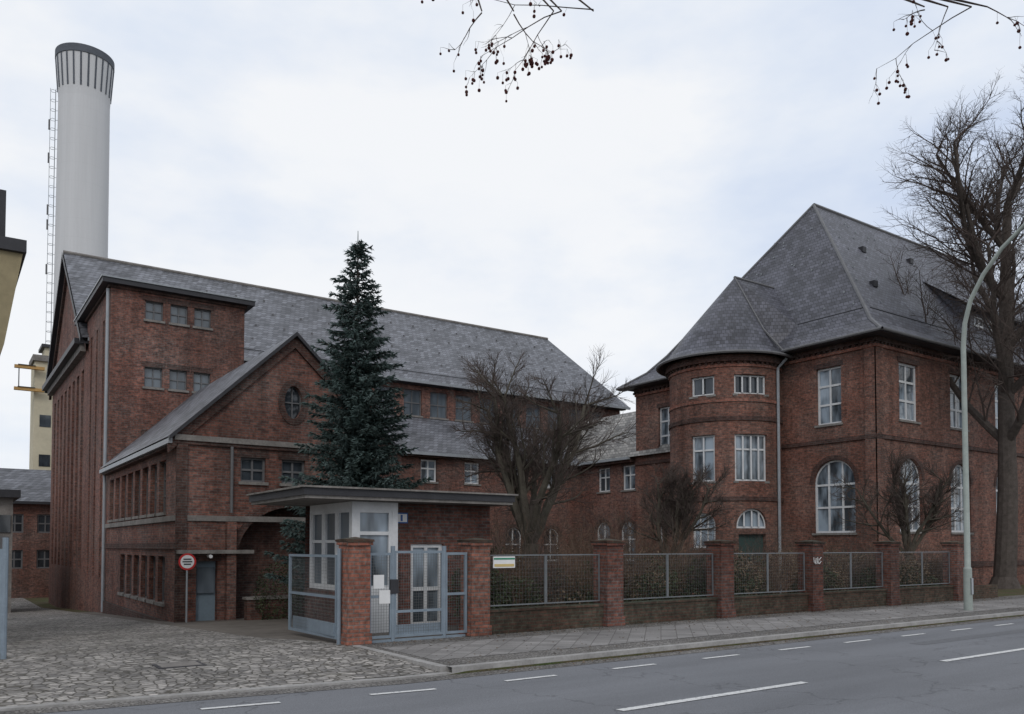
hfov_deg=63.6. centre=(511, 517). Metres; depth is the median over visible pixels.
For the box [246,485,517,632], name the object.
gatehouse
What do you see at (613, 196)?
sky
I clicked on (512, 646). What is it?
pavement
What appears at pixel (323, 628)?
open gate leaf
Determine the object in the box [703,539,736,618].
brick fence pillar
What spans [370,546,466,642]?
steel gate
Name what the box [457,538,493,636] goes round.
brick gate pillar
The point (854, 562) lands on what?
fence
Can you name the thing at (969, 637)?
road patch
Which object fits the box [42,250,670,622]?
brick factory building
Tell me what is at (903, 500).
bare garden tree
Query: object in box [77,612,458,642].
yard path
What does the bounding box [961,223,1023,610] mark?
street lamp
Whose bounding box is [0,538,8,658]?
open gate leaf
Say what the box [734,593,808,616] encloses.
brick wall
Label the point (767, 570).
fence
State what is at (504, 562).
advert sign
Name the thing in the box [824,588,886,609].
brick wall
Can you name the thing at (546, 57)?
plane tree
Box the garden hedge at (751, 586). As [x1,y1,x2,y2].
[448,546,942,617]
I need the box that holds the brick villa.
[616,203,1023,594]
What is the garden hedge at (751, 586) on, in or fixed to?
on the ground
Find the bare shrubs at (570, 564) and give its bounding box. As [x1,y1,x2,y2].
[448,498,948,607]
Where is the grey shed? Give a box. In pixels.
[0,489,20,612]
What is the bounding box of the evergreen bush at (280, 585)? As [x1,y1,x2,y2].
[253,557,304,619]
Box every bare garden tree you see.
[449,344,647,605]
[618,458,740,598]
[829,443,962,580]
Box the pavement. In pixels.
[362,595,1023,665]
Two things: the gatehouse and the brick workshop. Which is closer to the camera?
the gatehouse
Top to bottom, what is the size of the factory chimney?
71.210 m
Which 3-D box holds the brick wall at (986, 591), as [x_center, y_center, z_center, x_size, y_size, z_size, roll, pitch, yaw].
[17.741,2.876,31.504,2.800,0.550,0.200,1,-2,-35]
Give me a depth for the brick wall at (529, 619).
19.59 m
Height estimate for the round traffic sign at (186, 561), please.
2.270 m
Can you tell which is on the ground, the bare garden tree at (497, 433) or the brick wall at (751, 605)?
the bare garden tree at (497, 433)
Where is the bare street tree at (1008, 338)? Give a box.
[872,64,1023,588]
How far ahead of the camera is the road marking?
12.16 m
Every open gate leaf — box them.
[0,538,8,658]
[288,548,340,644]
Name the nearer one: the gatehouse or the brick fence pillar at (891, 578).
the gatehouse
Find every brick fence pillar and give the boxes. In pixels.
[590,539,626,626]
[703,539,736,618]
[795,540,825,611]
[873,540,901,605]
[939,541,963,600]
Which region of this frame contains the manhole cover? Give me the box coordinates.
[151,661,205,668]
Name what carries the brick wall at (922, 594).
on the pavement
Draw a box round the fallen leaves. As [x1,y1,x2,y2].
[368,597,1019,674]
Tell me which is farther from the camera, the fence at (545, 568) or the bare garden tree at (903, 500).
the bare garden tree at (903, 500)
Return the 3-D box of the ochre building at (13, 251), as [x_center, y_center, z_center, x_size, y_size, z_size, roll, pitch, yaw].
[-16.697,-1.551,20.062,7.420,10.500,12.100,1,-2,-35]
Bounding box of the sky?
[0,0,1023,468]
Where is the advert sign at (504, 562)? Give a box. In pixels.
[493,556,514,567]
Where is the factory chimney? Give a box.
[45,42,114,343]
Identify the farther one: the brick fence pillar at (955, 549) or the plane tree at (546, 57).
the brick fence pillar at (955, 549)
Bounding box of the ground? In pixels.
[24,585,1023,680]
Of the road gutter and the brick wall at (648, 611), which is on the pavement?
the brick wall at (648, 611)
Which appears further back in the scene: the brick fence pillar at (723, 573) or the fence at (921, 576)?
the fence at (921, 576)
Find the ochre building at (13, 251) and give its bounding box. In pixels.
[0,189,26,354]
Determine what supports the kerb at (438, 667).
on the ground
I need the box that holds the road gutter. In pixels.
[0,616,1023,713]
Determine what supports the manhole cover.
on the cobbled driveway
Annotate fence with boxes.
[490,554,599,606]
[623,553,713,599]
[734,552,804,593]
[823,552,882,589]
[899,551,949,585]
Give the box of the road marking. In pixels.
[200,623,1023,710]
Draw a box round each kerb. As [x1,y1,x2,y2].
[0,671,451,710]
[352,645,446,672]
[447,611,1023,673]
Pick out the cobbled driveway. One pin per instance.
(54, 656)
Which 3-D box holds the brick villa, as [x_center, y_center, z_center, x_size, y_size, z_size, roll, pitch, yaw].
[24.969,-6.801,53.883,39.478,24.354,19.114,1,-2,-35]
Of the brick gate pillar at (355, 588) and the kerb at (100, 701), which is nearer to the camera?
the kerb at (100, 701)
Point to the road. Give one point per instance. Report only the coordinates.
(897, 672)
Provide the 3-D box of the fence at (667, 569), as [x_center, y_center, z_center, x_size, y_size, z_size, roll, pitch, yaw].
[4.150,1.562,22.092,3.590,1.180,0.030,1,-2,-35]
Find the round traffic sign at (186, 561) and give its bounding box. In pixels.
[178,553,195,622]
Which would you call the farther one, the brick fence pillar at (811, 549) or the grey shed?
the grey shed
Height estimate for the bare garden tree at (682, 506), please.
5.317 m
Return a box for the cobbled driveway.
[0,598,437,706]
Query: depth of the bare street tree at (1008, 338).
39.96 m
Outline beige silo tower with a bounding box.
[14,343,52,469]
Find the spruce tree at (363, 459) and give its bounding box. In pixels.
[263,240,432,590]
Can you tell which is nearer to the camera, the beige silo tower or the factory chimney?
the beige silo tower
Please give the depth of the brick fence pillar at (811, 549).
25.42 m
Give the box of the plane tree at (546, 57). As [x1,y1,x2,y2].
[421,0,1023,104]
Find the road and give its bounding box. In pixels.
[37,618,1023,713]
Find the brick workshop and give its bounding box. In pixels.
[0,468,50,597]
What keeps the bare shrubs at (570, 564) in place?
on the ground
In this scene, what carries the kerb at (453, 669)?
on the ground
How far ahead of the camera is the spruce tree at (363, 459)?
25.50 m
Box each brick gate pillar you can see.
[335,537,374,645]
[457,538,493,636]
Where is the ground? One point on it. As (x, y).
(43, 602)
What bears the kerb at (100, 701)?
on the ground
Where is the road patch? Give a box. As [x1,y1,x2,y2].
[911,629,1023,644]
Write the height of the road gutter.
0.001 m
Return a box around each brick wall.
[490,603,603,634]
[624,597,717,624]
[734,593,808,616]
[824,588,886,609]
[900,585,953,604]
[973,584,997,598]
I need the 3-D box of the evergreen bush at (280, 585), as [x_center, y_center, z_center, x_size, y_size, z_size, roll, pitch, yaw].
[-6.594,2.344,27.636,4.019,2.604,1.243,1,-2,-30]
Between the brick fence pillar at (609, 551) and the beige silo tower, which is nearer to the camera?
the brick fence pillar at (609, 551)

